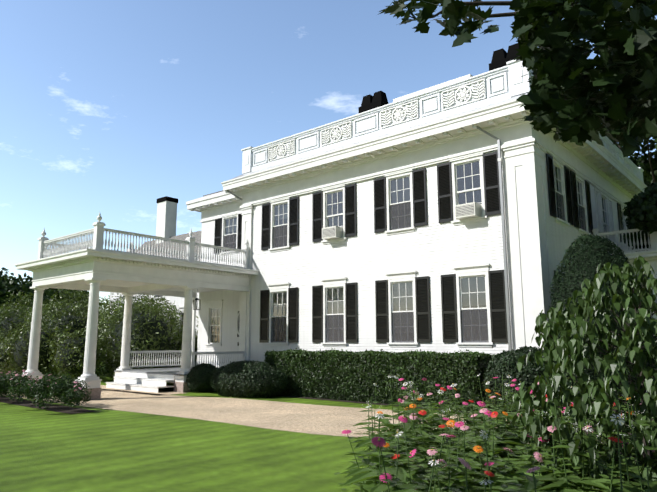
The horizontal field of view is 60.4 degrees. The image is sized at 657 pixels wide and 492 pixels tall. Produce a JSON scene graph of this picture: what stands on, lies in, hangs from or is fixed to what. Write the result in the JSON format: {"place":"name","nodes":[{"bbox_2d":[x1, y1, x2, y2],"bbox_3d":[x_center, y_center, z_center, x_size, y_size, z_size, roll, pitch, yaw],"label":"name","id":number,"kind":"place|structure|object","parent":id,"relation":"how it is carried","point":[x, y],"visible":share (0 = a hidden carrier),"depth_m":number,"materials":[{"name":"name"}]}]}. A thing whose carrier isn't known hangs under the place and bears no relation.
{"place":"outdoors","nodes":[
{"label":"outdoors","id":0,"kind":"place"},
{"bbox_2d":[197,190,240,367],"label":"wing walls","id":1,"kind":"structure","parent":0,"point":[230,312],"depth_m":23.53,"materials":[{"name":"white paint"}]},
{"bbox_2d":[186,191,242,346],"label":"wing trim","id":2,"kind":"structure","parent":1,"relation":"attached to","point":[223,205],"depth_m":23.91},
{"bbox_2d":[210,217,239,342],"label":"windows","id":3,"kind":"structure","parent":2,"relation":"attached to","point":[229,241],"depth_m":23.73,"materials":[{"name":"clear glass"}]},
{"bbox_2d":[214,214,241,253],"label":"window shutters","id":4,"kind":"object","parent":1,"relation":"attached to","point":[218,233],"visible":0.54,"depth_m":24.09,"materials":[{"name":"black wood"}]},
{"bbox_2d":[0,350,470,491],"bbox_3d":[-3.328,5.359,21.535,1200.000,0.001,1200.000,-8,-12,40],"label":"lawn","id":5,"kind":"structure","parent":0,"point":[98,450],"depth_m":8.65,"materials":[{"name":"green plant"}]},
{"bbox_2d":[0,371,91,408],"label":"rose bushes","id":6,"kind":"object","parent":5,"relation":"on","point":[63,391],"visible":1,"depth_m":14.18,"materials":[{"name":"green plant"}]},
{"bbox_2d":[0,370,88,390],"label":"flowers","id":7,"kind":"object","parent":6,"relation":"attached to","point":[80,388],"visible":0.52,"depth_m":15.21,"materials":[{"name":"pink plant"}]},
{"bbox_2d":[0,289,197,379],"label":"bushes","id":8,"kind":"object","parent":5,"relation":"on","point":[157,309],"visible":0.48,"depth_m":25.89,"materials":[{"name":"green plant"}]},
{"bbox_2d":[14,212,258,399],"bbox_3d":[-6.724,2.374,20.689,5.230,5.820,7.265,-8,-12,40],"label":"porte cochere","id":9,"kind":"object","parent":5,"relation":"on","point":[129,273],"visible":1,"depth_m":19.31,"materials":[{"name":"paint"}]},
{"bbox_2d":[105,196,201,370],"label":"house","id":10,"kind":"structure","parent":5,"relation":"on","point":[166,216],"depth_m":34.33,"materials":[{"name":"paint"}]},
{"bbox_2d":[154,295,183,330],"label":"building","id":11,"kind":"structure","parent":10,"relation":"attached to","point":[181,309],"depth_m":28.93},
{"bbox_2d":[155,295,183,336],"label":"ell glazing","id":12,"kind":"structure","parent":11,"relation":"attached to","point":[182,316],"depth_m":28.88,"materials":[{"name":"glass"}]},
{"bbox_2d":[106,289,245,392],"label":"porch deck steps","id":13,"kind":"structure","parent":5,"relation":"on","point":[151,380],"depth_m":20.67,"materials":[{"name":"white paint"}]},
{"bbox_2d":[4,381,506,436],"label":"gravel drive","id":14,"kind":"structure","parent":5,"relation":"on","point":[312,419],"depth_m":13.81,"materials":[{"name":"beige gravel"}]},
{"bbox_2d":[0,249,644,411],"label":"shrub","id":15,"kind":"object","parent":5,"relation":"on","point":[71,360],"visible":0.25,"depth_m":24.48,"materials":[{"name":"green plant"}]},
{"bbox_2d":[0,395,652,486],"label":"mulch beds","id":16,"kind":"object","parent":5,"relation":"on","point":[61,408],"visible":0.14,"depth_m":15.10,"materials":[{"name":"brown soil"}]},
{"bbox_2d":[0,87,656,311],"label":"trees","id":17,"kind":"object","parent":5,"relation":"on","point":[640,211],"visible":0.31,"depth_m":39.77,"materials":[{"name":"green plant"}]},
{"bbox_2d":[4,1,656,479],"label":"tree limbs","id":18,"kind":"object","parent":5,"relation":"on","point":[490,3],"visible":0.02,"depth_m":4.71,"materials":[{"name":"brown plant"}]},
{"bbox_2d":[377,0,656,156],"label":"maple","id":19,"kind":"object","parent":18,"relation":"attached to","point":[568,81],"visible":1,"depth_m":3.23,"materials":[{"name":"green plant"}]},
{"bbox_2d":[264,348,496,410],"bbox_3d":[1.129,3.785,16.529,7.697,1.575,1.465,-8,-12,40],"label":"privet hedge","id":20,"kind":"object","parent":5,"relation":"on","point":[478,364],"visible":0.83,"depth_m":15.56,"materials":[{"name":"green plant"}]},
{"bbox_2d":[186,346,575,418],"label":"rounded shrubs","id":21,"kind":"object","parent":5,"relation":"on","point":[498,362],"visible":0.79,"depth_m":16.96,"materials":[{"name":"green plant"}]},
{"bbox_2d":[250,149,655,368],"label":"block walls","id":22,"kind":"structure","parent":5,"relation":"on","point":[367,257],"depth_m":18.09,"materials":[{"name":"paint"}]},
{"bbox_2d":[221,92,656,360],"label":"house trim","id":23,"kind":"structure","parent":22,"relation":"attached to","point":[475,134],"depth_m":17.07,"materials":[{"name":"white paint"}]},
{"bbox_2d":[241,60,643,182],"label":"parapet","id":24,"kind":"structure","parent":23,"relation":"on","point":[500,83],"depth_m":18.50,"materials":[{"name":"paint"}]},
{"bbox_2d":[271,161,625,342],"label":"windows","id":25,"kind":"structure","parent":23,"relation":"attached to","point":[474,325],"depth_m":17.58,"materials":[{"name":"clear glass"}]},
{"bbox_2d":[259,151,650,342],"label":"window shutters","id":26,"kind":"object","parent":23,"relation":"attached to","point":[498,313],"visible":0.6,"depth_m":17.50,"materials":[{"name":"black"}]},
{"bbox_2d":[358,43,519,112],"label":"chimneys","id":27,"kind":"object","parent":22,"relation":"on","point":[501,57],"visible":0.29,"depth_m":23.08,"materials":[{"name":"black paint"}]},
{"bbox_2d":[334,373,656,491],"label":"flower bed","id":28,"kind":"object","parent":5,"relation":"on","point":[518,478],"depth_m":4.82,"materials":[{"name":"green plant"}]},
{"bbox_2d":[346,375,621,478],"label":"flower centers","id":29,"kind":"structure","parent":28,"relation":"on","point":[464,425],"depth_m":4.77,"materials":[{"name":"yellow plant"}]},
{"bbox_2d":[341,377,627,482],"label":"pink flowers","id":30,"kind":"object","parent":28,"relation":"on","point":[376,442],"visible":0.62,"depth_m":4.74,"materials":[{"name":"pink plant"}]},
{"bbox_2d":[362,374,646,484],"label":"white cosmos","id":31,"kind":"object","parent":28,"relation":"on","point":[590,429],"visible":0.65,"depth_m":4.11,"materials":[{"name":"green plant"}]},
{"bbox_2d":[377,388,633,452],"bbox_3d":[3.413,1.365,3.474,9.650,0.432,7.756,-8,-12,40],"label":"orange zinnia","id":32,"kind":"object","parent":28,"relation":"on","point":[452,423],"visible":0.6,"depth_m":5.16,"materials":[{"name":"orange plant"}]},
{"bbox_2d":[391,387,621,476],"bbox_3d":[3.612,1.284,2.945,9.034,0.412,8.387,-8,-12,40],"label":"red zinnia","id":33,"kind":"object","parent":28,"relation":"on","point":[492,416],"visible":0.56,"depth_m":4.90,"materials":[{"name":"red plant"}]},
{"bbox_2d":[401,382,654,472],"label":"pink flowers","id":34,"kind":"object","parent":28,"relation":"on","point":[467,465],"visible":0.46,"depth_m":4.55,"materials":[{"name":"pink plant"}]},
{"bbox_2d":[512,255,656,491],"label":"dogwood","id":35,"kind":"object","parent":28,"relation":"on","point":[558,383],"visible":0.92,"depth_m":4.60,"materials":[{"name":"green plant"}]},
{"bbox_2d":[549,234,654,414],"bbox_3d":[6.541,1.861,13.757,2.366,4.371,2.385,-8,-12,40],"label":"shrub","id":36,"kind":"object","parent":5,"relation":"on","point":[605,245],"visible":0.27,"depth_m":13.50,"materials":[{"name":"green plant"}]},
{"bbox_2d":[593,228,656,302],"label":"balcony railing","id":37,"kind":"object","parent":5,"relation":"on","point":[650,255],"depth_m":17.78,"materials":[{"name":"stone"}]},
{"bbox_2d":[0,0,656,324],"label":"sky","id":38,"kind":"structure","parent":0,"point":[111,108],"materials":[{"name":"blue"}]}
]}

